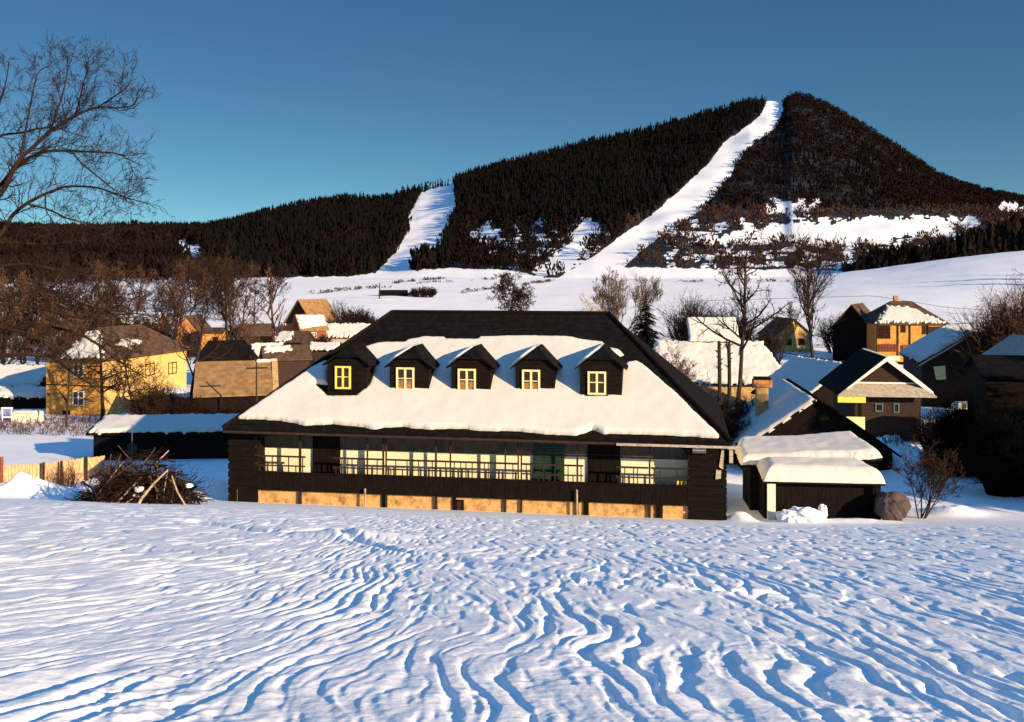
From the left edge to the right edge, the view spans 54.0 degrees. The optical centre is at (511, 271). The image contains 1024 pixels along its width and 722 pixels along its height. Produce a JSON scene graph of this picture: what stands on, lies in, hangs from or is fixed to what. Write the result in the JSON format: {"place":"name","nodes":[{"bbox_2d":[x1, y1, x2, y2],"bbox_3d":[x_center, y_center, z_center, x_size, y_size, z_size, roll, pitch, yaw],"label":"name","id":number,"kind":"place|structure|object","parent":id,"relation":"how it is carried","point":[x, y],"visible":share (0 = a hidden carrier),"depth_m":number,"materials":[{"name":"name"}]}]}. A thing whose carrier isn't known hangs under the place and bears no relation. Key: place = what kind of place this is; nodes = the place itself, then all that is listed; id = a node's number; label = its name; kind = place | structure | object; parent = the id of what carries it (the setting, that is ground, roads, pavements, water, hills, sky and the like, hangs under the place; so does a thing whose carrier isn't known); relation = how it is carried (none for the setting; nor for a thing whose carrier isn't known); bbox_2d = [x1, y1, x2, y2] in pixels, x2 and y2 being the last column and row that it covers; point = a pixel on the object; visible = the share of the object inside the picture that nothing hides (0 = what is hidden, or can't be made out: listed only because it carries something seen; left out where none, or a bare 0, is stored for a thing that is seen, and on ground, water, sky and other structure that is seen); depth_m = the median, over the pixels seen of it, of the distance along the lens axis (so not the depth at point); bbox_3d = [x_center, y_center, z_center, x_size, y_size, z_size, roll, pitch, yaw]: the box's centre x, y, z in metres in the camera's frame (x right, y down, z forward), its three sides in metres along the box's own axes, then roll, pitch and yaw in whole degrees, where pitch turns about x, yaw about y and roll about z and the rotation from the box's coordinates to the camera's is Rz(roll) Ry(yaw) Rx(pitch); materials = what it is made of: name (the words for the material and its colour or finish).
{"place":"outdoors","nodes":[
{"label":"outdoors","id":0,"kind":"place"},
{"bbox_2d":[0,251,1023,721],"bbox_3d":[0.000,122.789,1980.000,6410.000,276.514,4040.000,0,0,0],"label":"snow ground","id":1,"kind":"structure","parent":0,"point":[220,607],"depth_m":14.98,"materials":[{"name":"snow"}]},
{"bbox_2d":[0,317,28,364],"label":"bare tree","id":2,"kind":"object","parent":1,"relation":"on","point":[15,339],"visible":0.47,"depth_m":122.01,"materials":[{"name":"brown plant"}]},
{"bbox_2d":[0,385,45,408],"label":"shed","id":3,"kind":"structure","parent":1,"relation":"on","point":[24,397],"depth_m":98.50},
{"bbox_2d":[0,364,45,386],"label":"shed","id":4,"kind":"structure","parent":1,"relation":"on","point":[14,375],"depth_m":109.88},
{"bbox_2d":[0,250,52,310],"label":"bare tree","id":5,"kind":"object","parent":1,"relation":"on","point":[17,270],"visible":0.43,"depth_m":256.88,"materials":[{"name":"brown plant"}]},
{"bbox_2d":[12,409,43,421],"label":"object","id":6,"kind":"object","parent":1,"relation":"on","point":[18,414],"visible":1,"depth_m":87.39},
{"bbox_2d":[3,268,54,363],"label":"bare tree","id":7,"kind":"object","parent":1,"relation":"on","point":[39,295],"visible":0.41,"depth_m":138.95,"materials":[{"name":"brown plant"}]},
{"bbox_2d":[0,267,65,364],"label":"bare tree","id":8,"kind":"object","parent":1,"relation":"on","point":[5,310],"visible":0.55,"depth_m":125.77,"materials":[{"name":"brown plant"}]},
{"bbox_2d":[0,289,65,363],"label":"bare tree","id":9,"kind":"object","parent":1,"relation":"on","point":[11,359],"visible":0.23,"depth_m":140.00,"materials":[{"name":"brown plant"}]},
{"bbox_2d":[0,304,82,364],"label":"bare tree","id":10,"kind":"object","parent":1,"relation":"on","point":[37,360],"visible":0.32,"depth_m":133.77,"materials":[{"name":"brown plant"}]},
{"bbox_2d":[0,262,99,352],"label":"bare tree","id":11,"kind":"object","parent":1,"relation":"on","point":[52,277],"visible":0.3,"depth_m":166.76,"materials":[{"name":"brown plant"}]},
{"bbox_2d":[0,455,104,483],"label":"plank fence","id":12,"kind":"object","parent":1,"relation":"on","point":[42,471],"visible":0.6,"depth_m":53.55,"materials":[{"name":"yellow wood"}]},
{"bbox_2d":[0,410,107,436],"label":"scrub","id":13,"kind":"object","parent":1,"relation":"on","point":[47,426],"visible":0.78,"depth_m":82.53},
{"bbox_2d":[20,325,106,426],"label":"bare tree","id":14,"kind":"object","parent":1,"relation":"on","point":[68,381],"visible":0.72,"depth_m":84.71,"materials":[{"name":"brown plant"}]},
{"bbox_2d":[50,460,84,486],"bbox_3d":[-23.293,10.663,52.543,1.657,1.624,1.569,0,0,41],"label":"shrub","id":15,"kind":"object","parent":1,"relation":"on","point":[61,482],"visible":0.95,"depth_m":52.47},
{"bbox_2d":[28,291,116,359],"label":"bare tree","id":16,"kind":"object","parent":1,"relation":"on","point":[86,312],"visible":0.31,"depth_m":148.70,"materials":[{"name":"brown plant"}]},
{"bbox_2d":[28,299,127,352],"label":"bare tree","id":17,"kind":"object","parent":1,"relation":"on","point":[64,320],"visible":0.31,"depth_m":125.80,"materials":[{"name":"brown plant"}]},
{"bbox_2d":[55,301,113,331],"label":"bare tree","id":18,"kind":"object","parent":1,"relation":"on","point":[75,310],"visible":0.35,"depth_m":155.79,"materials":[{"name":"brown plant"}]},
{"bbox_2d":[0,31,179,405],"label":"bare tree","id":19,"kind":"object","parent":1,"relation":"on","point":[22,160],"visible":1,"depth_m":23.92,"materials":[{"name":"brown plant"}]},
{"bbox_2d":[57,275,142,332],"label":"bare tree","id":20,"kind":"object","parent":1,"relation":"on","point":[107,301],"visible":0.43,"depth_m":162.31,"materials":[{"name":"brown plant"}]},
{"bbox_2d":[58,319,152,417],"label":"bare tree","id":21,"kind":"object","parent":1,"relation":"on","point":[100,372],"visible":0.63,"depth_m":87.44,"materials":[{"name":"brown plant"}]},
{"bbox_2d":[97,260,122,303],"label":"bare tree","id":22,"kind":"object","parent":1,"relation":"on","point":[103,273],"visible":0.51,"depth_m":211.07,"materials":[{"name":"brown plant"}]},
{"bbox_2d":[39,324,188,416],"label":"village house","id":23,"kind":"structure","parent":1,"relation":"on","point":[172,363],"depth_m":94.45,"materials":[{"name":"yellow paint"}]},
{"bbox_2d":[0,252,259,282],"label":"bare woodland","id":24,"kind":"object","parent":1,"relation":"on","point":[157,263],"visible":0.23,"depth_m":463.80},
{"bbox_2d":[113,265,159,312],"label":"bare tree","id":25,"kind":"object","parent":1,"relation":"on","point":[146,280],"visible":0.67,"depth_m":200.16,"materials":[{"name":"brown plant"}]},
{"bbox_2d":[104,324,169,414],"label":"bare tree","id":26,"kind":"object","parent":1,"relation":"on","point":[126,376],"visible":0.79,"depth_m":84.63,"materials":[{"name":"brown plant"}]},
{"bbox_2d":[64,445,215,504],"bbox_3d":[-16.075,9.171,43.774,6.417,3.225,4.827,0,0,0],"label":"brush pile","id":27,"kind":"object","parent":1,"relation":"on","point":[136,484],"visible":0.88,"depth_m":43.10,"materials":[{"name":"brown wood"}]},
{"bbox_2d":[119,371,180,414],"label":"shrub","id":28,"kind":"object","parent":1,"relation":"on","point":[141,405],"visible":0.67,"depth_m":83.21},
{"bbox_2d":[112,283,190,328],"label":"bare tree","id":29,"kind":"object","parent":1,"relation":"on","point":[133,321],"visible":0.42,"depth_m":181.69,"materials":[{"name":"brown plant"}]},
{"bbox_2d":[86,413,238,459],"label":"shed","id":30,"kind":"structure","parent":1,"relation":"on","point":[193,436],"depth_m":63.53,"materials":[{"name":"brown wood"}]},
{"bbox_2d":[142,266,198,318],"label":"bare tree","id":31,"kind":"object","parent":1,"relation":"on","point":[181,285],"visible":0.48,"depth_m":200.30,"materials":[{"name":"brown plant"}]},
{"bbox_2d":[133,267,213,338],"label":"bare tree","id":32,"kind":"object","parent":1,"relation":"on","point":[180,302],"visible":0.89,"depth_m":147.79,"materials":[{"name":"brown plant"}]},
{"bbox_2d":[144,311,210,356],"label":"bare tree","id":33,"kind":"object","parent":1,"relation":"on","point":[146,322],"visible":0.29,"depth_m":142.37,"materials":[{"name":"brown plant"}]},
{"bbox_2d":[164,386,196,410],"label":"shed","id":34,"kind":"structure","parent":1,"relation":"on","point":[181,392],"depth_m":95.40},
{"bbox_2d":[153,385,216,414],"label":"shrub","id":35,"kind":"object","parent":1,"relation":"on","point":[185,407],"visible":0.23,"depth_m":73.56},
{"bbox_2d":[149,261,220,320],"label":"bare tree","id":36,"kind":"object","parent":1,"relation":"on","point":[199,275],"visible":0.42,"depth_m":217.07,"materials":[{"name":"brown plant"}]},
{"bbox_2d":[176,314,210,356],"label":"village house","id":37,"kind":"structure","parent":1,"relation":"on","point":[189,321],"depth_m":161.50,"materials":[{"name":"wood"}]},
{"bbox_2d":[150,280,242,405],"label":"bare tree","id":38,"kind":"object","parent":1,"relation":"on","point":[190,348],"visible":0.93,"depth_m":86.58,"materials":[{"name":"brown plant"}]},
{"bbox_2d":[199,327,228,349],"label":"village house","id":39,"kind":"structure","parent":1,"relation":"on","point":[210,335],"depth_m":158.04,"materials":[{"name":"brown wood"}]},
{"bbox_2d":[189,266,250,328],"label":"bare tree","id":40,"kind":"object","parent":1,"relation":"on","point":[239,285],"visible":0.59,"depth_m":204.57,"materials":[{"name":"brown plant"}]},
{"bbox_2d":[194,248,245,287],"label":"bare tree","id":41,"kind":"object","parent":1,"relation":"on","point":[211,260],"visible":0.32,"depth_m":299.09,"materials":[{"name":"brown plant"}]},
{"bbox_2d":[193,340,257,363],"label":"village house","id":42,"kind":"structure","parent":1,"relation":"on","point":[244,351],"depth_m":126.29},
{"bbox_2d":[192,232,264,339],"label":"bare tree","id":43,"kind":"object","parent":1,"relation":"on","point":[225,303],"visible":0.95,"depth_m":134.16,"materials":[{"name":"brown plant"}]},
{"bbox_2d":[207,391,257,413],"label":"shrub","id":44,"kind":"object","parent":1,"relation":"on","point":[239,410],"visible":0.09,"depth_m":71.76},
{"bbox_2d":[203,286,265,344],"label":"bare tree","id":45,"kind":"object","parent":1,"relation":"on","point":[250,328],"visible":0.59,"depth_m":149.81,"materials":[{"name":"brown plant"}]},
{"bbox_2d":[193,358,278,413],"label":"barn","id":46,"kind":"structure","parent":1,"relation":"on","point":[218,382],"depth_m":83.21,"materials":[{"name":"brown wood"}]},
{"bbox_2d":[238,282,268,319],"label":"bare tree","id":47,"kind":"object","parent":1,"relation":"on","point":[255,294],"visible":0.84,"depth_m":234.14,"materials":[{"name":"brown plant"}]},
{"bbox_2d":[237,323,274,342],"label":"shed","id":48,"kind":"structure","parent":1,"relation":"on","point":[264,332],"depth_m":183.16,"materials":[{"name":"brown wood"}]},
{"bbox_2d":[249,341,283,357],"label":"shed","id":49,"kind":"structure","parent":1,"relation":"on","point":[255,347],"depth_m":140.81,"materials":[{"name":"white wood"}]},
{"bbox_2d":[251,265,286,341],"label":"bare tree","id":50,"kind":"object","parent":1,"relation":"on","point":[272,314],"visible":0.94,"depth_m":169.49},
{"bbox_2d":[250,255,296,312],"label":"bare tree","id":51,"kind":"object","parent":1,"relation":"on","point":[283,275],"visible":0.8,"depth_m":260.83,"materials":[{"name":"brown plant"}]},
{"bbox_2d":[259,345,312,385],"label":"shed","id":52,"kind":"structure","parent":1,"relation":"on","point":[293,360],"depth_m":116.34,"materials":[{"name":"brown wood"}]},
{"bbox_2d":[274,330,315,344],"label":"shed","id":53,"kind":"structure","parent":1,"relation":"on","point":[291,337],"depth_m":158.69,"materials":[{"name":"brown wood"}]},
{"bbox_2d":[290,314,328,337],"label":"village house","id":54,"kind":"structure","parent":1,"relation":"on","point":[313,323],"depth_m":180.62,"materials":[{"name":"red wood"}]},
{"bbox_2d":[283,299,336,325],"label":"village house","id":55,"kind":"structure","parent":1,"relation":"on","point":[312,306],"depth_m":212.63,"materials":[{"name":"brown wood"}]},
{"bbox_2d":[309,341,341,362],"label":"shed","id":56,"kind":"structure","parent":1,"relation":"on","point":[320,349],"depth_m":144.50,"materials":[{"name":"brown wood"}]},
{"bbox_2d":[326,322,369,342],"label":"shed","id":57,"kind":"structure","parent":1,"relation":"on","point":[341,332],"depth_m":183.99,"materials":[{"name":"grey wood"}]},
{"bbox_2d":[335,304,372,323],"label":"shrub","id":58,"kind":"object","parent":1,"relation":"on","point":[363,317],"visible":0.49,"depth_m":207.07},
{"bbox_2d":[378,290,407,295],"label":"shed","id":59,"kind":"structure","parent":1,"relation":"on","point":[393,292],"depth_m":333.85,"materials":[{"name":"black wood"}]},
{"bbox_2d":[409,286,437,297],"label":"shrub","id":60,"kind":"object","parent":1,"relation":"on","point":[425,291],"visible":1,"depth_m":328.04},
{"bbox_2d":[222,310,737,520],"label":"log house","id":61,"kind":"structure","parent":1,"relation":"on","point":[601,413],"depth_m":46.69,"materials":[{"name":"black wood"}]},
{"bbox_2d":[486,259,535,310],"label":"bare tree","id":62,"kind":"object","parent":1,"relation":"on","point":[520,295],"visible":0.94,"depth_m":203.98,"materials":[{"name":"brown plant"}]},
{"bbox_2d":[310,276,796,293],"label":"field scrub","id":63,"kind":"object","parent":1,"relation":"on","point":[465,289],"visible":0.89,"depth_m":450.59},
{"bbox_2d":[580,266,663,330],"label":"bare tree","id":64,"kind":"object","parent":1,"relation":"on","point":[614,309],"visible":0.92,"depth_m":187.86,"materials":[{"name":"brown plant"}]},
{"bbox_2d":[631,291,665,348],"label":"spruce","id":65,"kind":"object","parent":1,"relation":"on","point":[647,333],"visible":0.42,"depth_m":127.38,"materials":[{"name":"green plant"}]},
{"bbox_2d":[658,336,716,392],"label":"shrub","id":66,"kind":"object","parent":1,"relation":"on","point":[681,367],"visible":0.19,"depth_m":89.13,"materials":[{"name":"brown plant"}]},
{"bbox_2d":[653,286,728,340],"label":"shrub","id":67,"kind":"object","parent":1,"relation":"on","point":[679,330],"visible":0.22,"depth_m":141.27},
{"bbox_2d":[653,317,781,406],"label":"farmhouse","id":68,"kind":"object","parent":1,"relation":"on","point":[760,358],"visible":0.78,"depth_m":105.45,"materials":[{"name":"beige brick"}]},
{"bbox_2d":[715,341,722,404],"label":"lopped tree","id":69,"kind":"object","parent":1,"relation":"on","point":[718,351],"visible":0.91,"depth_m":75.89,"materials":[{"name":"brown plant"}]},
{"bbox_2d":[724,342,732,405],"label":"lopped tree","id":70,"kind":"object","parent":1,"relation":"on","point":[729,353],"visible":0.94,"depth_m":75.88,"materials":[{"name":"brown plant"}]},
{"bbox_2d":[719,393,753,463],"bbox_3d":[13.084,9.726,61.888,4.350,4.336,5.118,0,0,0],"label":"shrub","id":71,"kind":"object","parent":1,"relation":"on","point":[732,430],"visible":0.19,"depth_m":61.42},
{"bbox_2d":[718,387,754,421],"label":"shrub","id":72,"kind":"object","parent":1,"relation":"on","point":[744,404],"visible":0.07,"depth_m":65.86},
{"bbox_2d":[681,206,794,407],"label":"bare tree","id":73,"kind":"object","parent":1,"relation":"on","point":[743,305],"visible":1,"depth_m":79.08,"materials":[{"name":"brown plant"}]},
{"bbox_2d":[710,297,765,340],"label":"shrub","id":74,"kind":"object","parent":1,"relation":"on","point":[738,319],"visible":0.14,"depth_m":144.94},
{"bbox_2d":[749,317,791,363],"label":"bare tree","id":75,"kind":"object","parent":1,"relation":"on","point":[774,348],"visible":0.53,"depth_m":118.73,"materials":[{"name":"brown plant"}]},
{"bbox_2d":[758,317,814,351],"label":"village house","id":76,"kind":"structure","parent":1,"relation":"on","point":[800,335],"depth_m":166.66,"materials":[{"name":"yellow wood"}]},
{"bbox_2d":[751,355,843,407],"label":"village house","id":77,"kind":"structure","parent":1,"relation":"on","point":[807,373],"depth_m":90.48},
{"bbox_2d":[775,506,821,522],"bbox_3d":[12.501,10.690,43.622,2.090,0.995,1.357,0,0,0],"label":"snow pile","id":78,"kind":"object","parent":1,"relation":"on","point":[799,514],"visible":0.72,"depth_m":43.29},
{"bbox_2d":[771,299,826,361],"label":"bare tree","id":79,"kind":"object","parent":1,"relation":"on","point":[790,308],"visible":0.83,"depth_m":148.64,"materials":[{"name":"brown plant"}]},
{"bbox_2d":[758,224,856,356],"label":"bare tree","id":80,"kind":"object","parent":1,"relation":"on","point":[807,300],"visible":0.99,"depth_m":140.11,"materials":[{"name":"brown plant"}]},
{"bbox_2d":[735,431,885,519],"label":"shed","id":81,"kind":"structure","parent":1,"relation":"on","point":[838,474],"depth_m":45.03,"materials":[{"name":"brown wood"}]},
{"bbox_2d":[731,376,901,470],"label":"village house","id":82,"kind":"structure","parent":1,"relation":"on","point":[783,407],"depth_m":58.23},
{"bbox_2d":[813,306,845,352],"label":"shrub","id":83,"kind":"object","parent":1,"relation":"on","point":[827,333],"visible":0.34,"depth_m":164.92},
{"bbox_2d":[829,303,870,360],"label":"barn","id":84,"kind":"structure","parent":1,"relation":"on","point":[849,327],"depth_m":151.79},
{"bbox_2d":[819,348,936,441],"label":"cottage","id":85,"kind":"structure","parent":1,"relation":"on","point":[876,394],"depth_m":73.97,"materials":[{"name":"brown wood"}]},
{"bbox_2d":[874,491,910,520],"bbox_3d":[16.634,10.269,43.888,1.582,1.374,1.329,0,0,0],"label":"boulder","id":86,"kind":"object","parent":1,"relation":"on","point":[894,505],"visible":0.98,"depth_m":43.48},
{"bbox_2d":[879,429,916,446],"bbox_3d":[23.052,10.014,60.427,2.121,1.007,1.962,0,0,-37],"label":"shrub","id":87,"kind":"object","parent":1,"relation":"on","point":[897,440],"visible":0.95,"depth_m":60.32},
{"bbox_2d":[863,296,950,361],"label":"village house","id":88,"kind":"structure","parent":1,"relation":"on","point":[895,326],"depth_m":145.67,"materials":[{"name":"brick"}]},
{"bbox_2d":[878,326,889,338],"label":"window","id":89,"kind":"structure","parent":88,"relation":"in","point":[883,331],"depth_m":145.68,"materials":[{"name":"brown wood"}]},
{"bbox_2d":[904,406,953,451],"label":"shrub","id":90,"kind":"object","parent":1,"relation":"on","point":[923,427],"visible":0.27,"depth_m":65.96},
{"bbox_2d":[889,433,969,518],"bbox_3d":[18.885,9.370,45.296,3.440,4.009,2.572,0,0,-35],"label":"shrub","id":91,"kind":"object","parent":1,"relation":"on","point":[939,483],"visible":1,"depth_m":45.12,"materials":[{"name":"brown plant"}]},
{"bbox_2d":[899,326,981,406],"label":"barn","id":92,"kind":"structure","parent":1,"relation":"on","point":[922,364],"depth_m":100.30,"materials":[{"name":"brown wood"}]},
{"bbox_2d":[913,387,975,473],"bbox_3d":[26.020,9.028,58.057,5.691,5.252,5.501,0,0,0],"label":"shrub","id":93,"kind":"object","parent":1,"relation":"on","point":[950,431],"visible":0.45,"depth_m":57.60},
{"bbox_2d":[916,438,975,476],"bbox_3d":[24.730,10.475,56.883,3.732,2.193,3.970,0,0,0],"label":"shrub","id":94,"kind":"object","parent":1,"relation":"on","point":[958,471],"visible":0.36,"depth_m":56.43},
{"bbox_2d":[931,270,1023,389],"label":"shrub","id":95,"kind":"object","parent":1,"relation":"on","point":[987,339],"visible":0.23,"depth_m":96.67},
{"bbox_2d":[947,382,1023,497],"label":"shrub","id":96,"kind":"object","parent":1,"relation":"on","point":[995,453],"visible":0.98,"depth_m":50.35,"materials":[{"name":"brown plant"}]},
{"bbox_2d":[961,354,1023,479],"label":"barn","id":97,"kind":"structure","parent":1,"relation":"on","point":[989,376],"depth_m":54.16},
{"bbox_2d":[975,268,1023,344],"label":"bare tree","id":98,"kind":"object","parent":1,"relation":"on","point":[1022,305],"visible":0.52,"depth_m":95.59,"materials":[{"name":"brown plant"}]},
{"bbox_2d":[981,334,1023,354],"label":"snowy roof","id":99,"kind":"structure","parent":1,"relation":"on","point":[1012,344],"depth_m":90.23,"materials":[{"name":"snow"}]},
{"bbox_2d":[0,0,1023,223],"label":"sky","id":100,"kind":"structure","parent":0,"point":[260,103],"materials":[{"name":"blue"}]},
{"bbox_2d":[179,95,1023,278],"bbox_3d":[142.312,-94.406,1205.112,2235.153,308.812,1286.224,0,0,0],"label":"mountain","id":101,"kind":"structure","parent":0,"point":[430,210],"depth_m":736.78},
{"bbox_2d":[0,181,446,275],"bbox_3d":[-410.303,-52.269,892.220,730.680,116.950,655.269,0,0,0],"label":"bare woodland","id":102,"kind":"object","parent":101,"relation":"on","point":[163,238],"visible":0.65,"depth_m":728.35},
{"bbox_2d":[203,177,457,276],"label":"spruce forest","id":103,"kind":"object","parent":101,"relation":"on","point":[300,224],"visible":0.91,"depth_m":799.82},
{"bbox_2d":[446,179,627,275],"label":"brown scrub","id":104,"kind":"object","parent":101,"relation":"on","point":[472,251],"visible":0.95,"depth_m":698.74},
{"bbox_2d":[452,95,764,227],"bbox_3d":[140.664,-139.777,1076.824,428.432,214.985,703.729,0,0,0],"label":"spruce forest","id":105,"kind":"object","parent":101,"relation":"on","point":[567,190],"visible":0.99,"depth_m":1024.58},
{"bbox_2d":[767,135,874,195],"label":"spruce forest","id":106,"kind":"object","parent":101,"relation":"on","point":[865,160],"visible":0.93,"depth_m":985.92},
{"bbox_2d":[624,201,1023,267],"bbox_3d":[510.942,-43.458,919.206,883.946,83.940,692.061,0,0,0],"label":"brown scrub","id":107,"kind":"object","parent":101,"relation":"on","point":[987,212],"visible":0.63,"depth_m":721.90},
{"bbox_2d":[658,90,1023,208],"bbox_3d":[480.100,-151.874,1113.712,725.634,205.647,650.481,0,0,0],"label":"bare woodland","id":108,"kind":"object","parent":101,"relation":"on","point":[908,184],"visible":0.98,"depth_m":1038.91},
{"bbox_2d":[840,214,1023,271],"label":"dark woodland","id":109,"kind":"object","parent":101,"relation":"on","point":[1007,235],"visible":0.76,"depth_m":560.64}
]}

